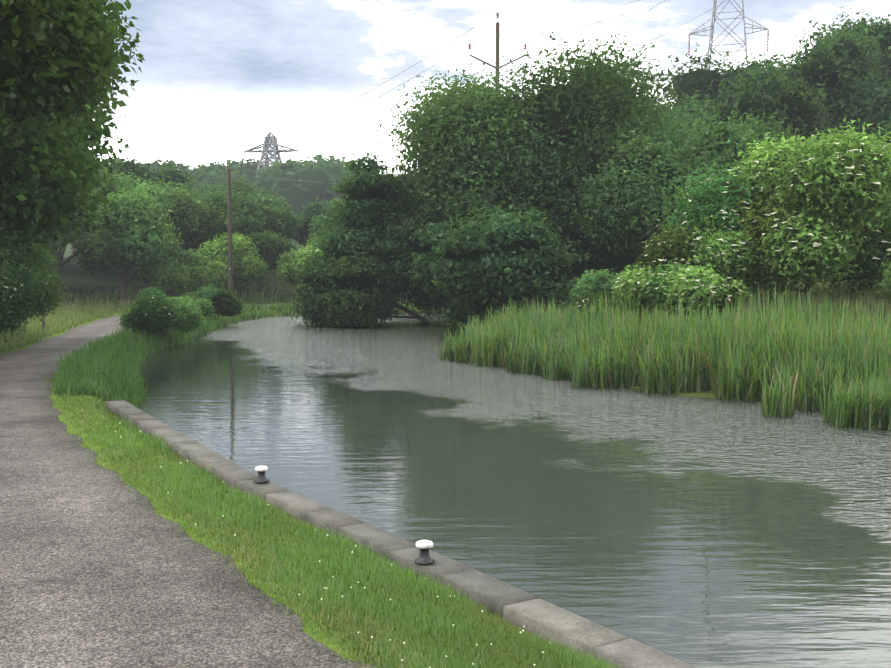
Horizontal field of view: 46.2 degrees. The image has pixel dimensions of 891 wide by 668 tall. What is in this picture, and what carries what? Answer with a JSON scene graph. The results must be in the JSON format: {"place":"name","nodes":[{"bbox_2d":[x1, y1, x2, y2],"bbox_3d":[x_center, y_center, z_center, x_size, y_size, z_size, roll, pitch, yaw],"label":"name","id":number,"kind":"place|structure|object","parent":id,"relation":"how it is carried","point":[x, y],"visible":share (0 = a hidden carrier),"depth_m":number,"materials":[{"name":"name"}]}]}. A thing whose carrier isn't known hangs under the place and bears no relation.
{"place":"outdoors","nodes":[
{"label":"outdoors","id":0,"kind":"place"},
{"bbox_2d":[0,215,758,667],"bbox_3d":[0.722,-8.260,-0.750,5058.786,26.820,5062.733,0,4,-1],"label":"ground","id":1,"kind":"structure","parent":0,"point":[80,281],"depth_m":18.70,"materials":[{"name":"green plant"}]},
{"bbox_2d":[7,222,57,277],"bbox_3d":[-25.006,-3.926,57.341,7.726,6.715,6.512,0,4,-1],"label":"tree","id":2,"kind":"object","parent":1,"relation":"on","point":[53,259],"depth_m":58.80,"materials":[{"name":"green plant"}]},
{"bbox_2d":[1,232,68,324],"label":"hawthorn bush","id":3,"kind":"object","parent":1,"relation":"on","point":[43,262],"visible":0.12,"depth_m":39.00,"materials":[{"name":"green plant"}]},
{"bbox_2d":[0,241,70,341],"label":"hawthorn bush","id":4,"kind":"object","parent":1,"relation":"on","point":[23,291],"visible":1,"depth_m":32.28,"materials":[{"name":"green plant"}]},
{"bbox_2d":[42,315,44,332],"bbox_3d":[-17.166,-0.403,44.598,0.132,0.950,0.132,2,4,23],"label":"marker post","id":5,"kind":"object","parent":1,"relation":"on","point":[43,322],"visible":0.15,"depth_m":44.55,"materials":[{"name":"grey wood"}]},
{"bbox_2d":[0,1,138,259],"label":"sycamore tree","id":6,"kind":"object","parent":1,"relation":"on","point":[51,173],"visible":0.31,"depth_m":33.35,"materials":[{"name":"green plant"}]},
{"bbox_2d":[40,186,102,259],"bbox_3d":[-26.450,-6.016,64.374,10.349,9.638,8.629,0,4,-1],"label":"tree","id":7,"kind":"object","parent":1,"relation":"on","point":[54,245],"depth_m":64.62,"materials":[{"name":"green plant"}]},
{"bbox_2d":[0,0,144,146],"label":"sycamore tree","id":8,"kind":"object","parent":1,"relation":"on","point":[55,56],"visible":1,"depth_m":26.49,"materials":[{"name":"green plant"}]},
{"bbox_2d":[71,165,112,254],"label":"tree","id":9,"kind":"object","parent":1,"relation":"on","point":[74,249],"depth_m":123.43,"materials":[{"name":"green plant"}]},
{"bbox_2d":[52,169,135,292],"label":"tree","id":10,"kind":"object","parent":1,"relation":"on","point":[112,186],"visible":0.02,"depth_m":74.44,"materials":[{"name":"green plant"}]},
{"bbox_2d":[68,184,184,302],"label":"tree","id":11,"kind":"object","parent":1,"relation":"on","point":[134,230],"visible":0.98,"depth_m":69.39,"materials":[{"name":"green plant"}]},
{"bbox_2d":[70,169,211,289],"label":"tree","id":12,"kind":"object","parent":1,"relation":"on","point":[183,207],"visible":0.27,"depth_m":79.24,"materials":[{"name":"green plant"}]},
{"bbox_2d":[103,149,200,198],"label":"tree","id":13,"kind":"object","parent":1,"relation":"on","point":[130,167],"visible":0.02,"depth_m":104.09,"materials":[{"name":"green plant"}]},
{"bbox_2d":[118,286,205,339],"bbox_3d":[-11.469,-0.533,42.452,3.582,2.884,3.547,0,4,-1],"label":"bush","id":14,"kind":"object","parent":1,"relation":"on","point":[154,310],"visible":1,"depth_m":41.68,"materials":[{"name":"green plant"}]},
{"bbox_2d":[141,174,199,198],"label":"tree","id":15,"kind":"object","parent":1,"relation":"on","point":[164,184],"depth_m":91.13,"materials":[{"name":"green plant"}]},
{"bbox_2d":[134,249,219,296],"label":"bush","id":16,"kind":"object","parent":1,"relation":"on","point":[189,273],"visible":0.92,"depth_m":70.95,"materials":[{"name":"green plant"}]},
{"bbox_2d":[164,293,213,315],"bbox_3d":[-12.332,-0.870,48.570,3.043,2.096,2.354,-2,5,-31],"label":"bush","id":17,"kind":"object","parent":1,"relation":"on","point":[205,305],"visible":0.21,"depth_m":48.34,"materials":[{"name":"green plant"}]},
{"bbox_2d":[179,284,245,316],"bbox_3d":[-12.428,-1.481,55.633,3.632,2.371,2.559,-1,4,-19],"label":"bush","id":18,"kind":"object","parent":1,"relation":"on","point":[225,302],"visible":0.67,"depth_m":55.53,"materials":[{"name":"green plant"}]},
{"bbox_2d":[174,184,264,252],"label":"tree","id":19,"kind":"object","parent":1,"relation":"on","point":[215,223],"visible":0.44,"depth_m":82.31,"materials":[{"name":"green plant"}]},
{"bbox_2d":[227,169,233,295],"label":"telegraph pole","id":20,"kind":"object","parent":1,"relation":"on","point":[230,268],"visible":0.96,"depth_m":67.20,"materials":[{"name":"brown wood"}]},
{"bbox_2d":[195,232,268,297],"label":"tree","id":21,"kind":"object","parent":1,"relation":"on","point":[247,265],"visible":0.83,"depth_m":74.51,"materials":[{"name":"green plant"}]},
{"bbox_2d":[201,175,291,211],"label":"tree","id":22,"kind":"object","parent":1,"relation":"on","point":[264,198],"visible":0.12,"depth_m":111.63,"materials":[{"name":"green plant"}]},
{"bbox_2d":[212,214,300,292],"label":"tree","id":23,"kind":"object","parent":1,"relation":"on","point":[270,246],"visible":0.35,"depth_m":81.38,"materials":[{"name":"green plant"}]},
{"bbox_2d":[103,154,413,215],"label":"distant trees","id":24,"kind":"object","parent":1,"relation":"on","point":[298,194],"depth_m":222.33,"materials":[{"name":"green plant"}]},
{"bbox_2d":[244,132,297,175],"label":"pylon","id":25,"kind":"object","parent":1,"relation":"on","point":[266,150],"visible":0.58,"depth_m":250.42,"materials":[{"name":"metal"}]},
{"bbox_2d":[240,199,303,243],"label":"tree","id":26,"kind":"object","parent":1,"relation":"on","point":[282,221],"visible":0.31,"depth_m":93.12,"materials":[{"name":"green plant"}]},
{"bbox_2d":[0,302,564,667],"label":"towpath","id":27,"kind":"structure","parent":1,"relation":"on","point":[99,568],"depth_m":10.39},
{"bbox_2d":[272,231,326,288],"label":"tree","id":28,"kind":"object","parent":1,"relation":"on","point":[287,270],"visible":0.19,"depth_m":78.63,"materials":[{"name":"green plant"}]},
{"bbox_2d":[293,196,347,246],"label":"tree","id":29,"kind":"object","parent":1,"relation":"on","point":[308,223],"visible":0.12,"depth_m":96.22,"materials":[{"name":"green plant"}]},
{"bbox_2d":[297,195,343,219],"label":"tree","id":30,"kind":"object","parent":1,"relation":"on","point":[318,207],"visible":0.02,"depth_m":114.22,"materials":[{"name":"green plant"}]},
{"bbox_2d":[290,234,429,327],"bbox_3d":[-4.241,-2.451,56.502,8.360,6.083,6.899,0,4,-1],"label":"overhang bush","id":31,"kind":"object","parent":1,"relation":"on","point":[329,308],"visible":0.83,"depth_m":54.83,"materials":[{"name":"green plant"}]},
{"bbox_2d":[303,151,465,319],"bbox_3d":[-2.744,-5.181,58.295,10.393,9.915,9.422,0,4,-1],"label":"tree","id":32,"kind":"object","parent":1,"relation":"on","point":[377,214],"visible":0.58,"depth_m":55.82,"materials":[{"name":"green plant"}]},
{"bbox_2d":[106,400,697,667],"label":"coping stones","id":33,"kind":"object","parent":1,"relation":"on","point":[522,608],"visible":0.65,"depth_m":10.68,"materials":[{"name":"grey stone"}]},
{"bbox_2d":[254,466,269,482],"bbox_3d":[-2.605,1.976,14.792,0.222,0.218,0.222,3,5,32],"label":"mooring bollard","id":34,"kind":"object","parent":33,"relation":"on","point":[261,470],"visible":1,"depth_m":14.74,"materials":[{"name":"metal"}]},
{"bbox_2d":[414,540,434,563],"bbox_3d":[-0.218,2.253,10.840,0.222,0.218,0.222,-3,5,-37],"label":"mooring bollard","id":35,"kind":"object","parent":33,"relation":"on","point":[424,546],"visible":1,"depth_m":10.79,"materials":[{"name":"metal"}]},
{"bbox_2d":[403,181,590,329],"bbox_3d":[2.355,-3.438,48.857,8.761,7.674,8.031,0,4,-1],"label":"tree","id":36,"kind":"object","parent":1,"relation":"on","point":[479,261],"visible":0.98,"depth_m":46.62,"materials":[{"name":"green plant"}]},
{"bbox_2d":[468,13,527,86],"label":"power pole","id":37,"kind":"object","parent":1,"relation":"on","point":[497,66],"visible":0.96,"depth_m":78.53,"materials":[{"name":"brown wood"}]},
{"bbox_2d":[376,30,693,276],"bbox_3d":[5.025,-8.506,57.895,16.914,15.875,18.195,0,4,-1],"label":"tree","id":38,"kind":"object","parent":1,"relation":"on","point":[491,138],"visible":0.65,"depth_m":51.92,"materials":[{"name":"green plant"}]},
{"bbox_2d":[567,268,639,321],"bbox_3d":[6.704,-0.940,39.317,4.556,3.090,3.539,0,4,-1],"label":"elder bush","id":39,"kind":"object","parent":1,"relation":"on","point":[589,287],"visible":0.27,"depth_m":38.69,"materials":[{"name":"green plant"}]},
{"bbox_2d":[548,105,784,293],"bbox_3d":[10.613,-6.190,52.638,13.206,10.396,12.618,0,4,-1],"label":"tree","id":40,"kind":"object","parent":1,"relation":"on","point":[620,224],"visible":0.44,"depth_m":49.33,"materials":[{"name":"green plant"}]},
{"bbox_2d":[661,90,735,133],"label":"hill tree","id":41,"kind":"object","parent":1,"relation":"on","point":[686,106],"visible":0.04,"depth_m":83.96,"materials":[{"name":"green plant"}]},
{"bbox_2d":[609,224,808,321],"bbox_3d":[9.140,-1.604,35.671,6.496,4.309,5.421,-2,5,-29],"label":"elder bush","id":42,"kind":"object","parent":1,"relation":"on","point":[664,280],"visible":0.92,"depth_m":34.24,"materials":[{"name":"green plant"}]},
{"bbox_2d":[670,113,764,147],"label":"hill tree","id":43,"kind":"object","parent":1,"relation":"on","point":[703,126],"depth_m":68.47,"materials":[{"name":"green plant"}]},
{"bbox_2d":[641,109,801,260],"bbox_3d":[15.940,-6.377,56.391,12.303,11.707,11.586,0,4,-1],"label":"tree","id":44,"kind":"object","parent":1,"relation":"on","point":[775,126],"depth_m":56.50,"materials":[{"name":"green plant"}]},
{"bbox_2d":[651,43,800,116],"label":"hill tree","id":45,"kind":"object","parent":1,"relation":"on","point":[690,82],"visible":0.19,"depth_m":100.30,"materials":[{"name":"green plant"}]},
{"bbox_2d":[688,0,768,69],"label":"pylon","id":46,"kind":"object","parent":1,"relation":"on","point":[713,24],"visible":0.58,"depth_m":156.24,"materials":[{"name":"metal"}]},
{"bbox_2d":[207,0,809,201],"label":"overhead wires","id":47,"kind":"object","parent":46,"relation":"attached to","point":[459,84],"visible":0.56,"depth_m":87.06,"materials":[{"name":"grey metal"}]},
{"bbox_2d":[666,64,845,145],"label":"hill tree","id":48,"kind":"object","parent":1,"relation":"on","point":[794,103],"visible":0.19,"depth_m":73.72,"materials":[{"name":"green plant"}]},
{"bbox_2d":[654,115,890,307],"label":"elder bush","id":49,"kind":"object","parent":1,"relation":"on","point":[815,212],"visible":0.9,"depth_m":33.41,"materials":[{"name":"green plant"}]},
{"bbox_2d":[745,38,836,123],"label":"hill tree","id":50,"kind":"object","parent":1,"relation":"on","point":[785,61],"depth_m":113.48,"materials":[{"name":"green plant"}]},
{"bbox_2d":[727,18,890,148],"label":"hill tree","id":51,"kind":"object","parent":1,"relation":"on","point":[841,67],"visible":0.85,"depth_m":82.71,"materials":[{"name":"green plant"}]},
{"bbox_2d":[794,7,890,94],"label":"hill tree","id":52,"kind":"object","parent":1,"relation":"on","point":[883,29],"visible":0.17,"depth_m":92.99,"materials":[{"name":"green plant"}]},
{"bbox_2d":[867,114,890,151],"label":"bush","id":53,"kind":"object","parent":1,"relation":"on","point":[887,128],"visible":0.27,"depth_m":71.96,"materials":[{"name":"green plant"}]},
{"bbox_2d":[872,253,890,308],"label":"elder bush","id":54,"kind":"object","parent":1,"relation":"on","point":[887,279],"visible":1,"depth_m":31.50,"materials":[{"name":"green plant"}]},
{"bbox_2d":[88,0,890,175],"label":"sky","id":55,"kind":"structure","parent":0,"point":[216,77],"materials":[{"name":"white"}]},
{"bbox_2d":[137,314,890,667],"bbox_3d":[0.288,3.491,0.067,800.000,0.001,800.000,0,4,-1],"label":"water","id":56,"kind":"structure","parent":0,"point":[707,532],"depth_m":16.85,"materials":[{"name":"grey liquid"}]},
{"bbox_2d":[434,276,890,429],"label":"reeds","id":57,"kind":"object","parent":56,"relation":"on","point":[826,352],"visible":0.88,"depth_m":28.35,"materials":[{"name":"green plant"}]}
]}

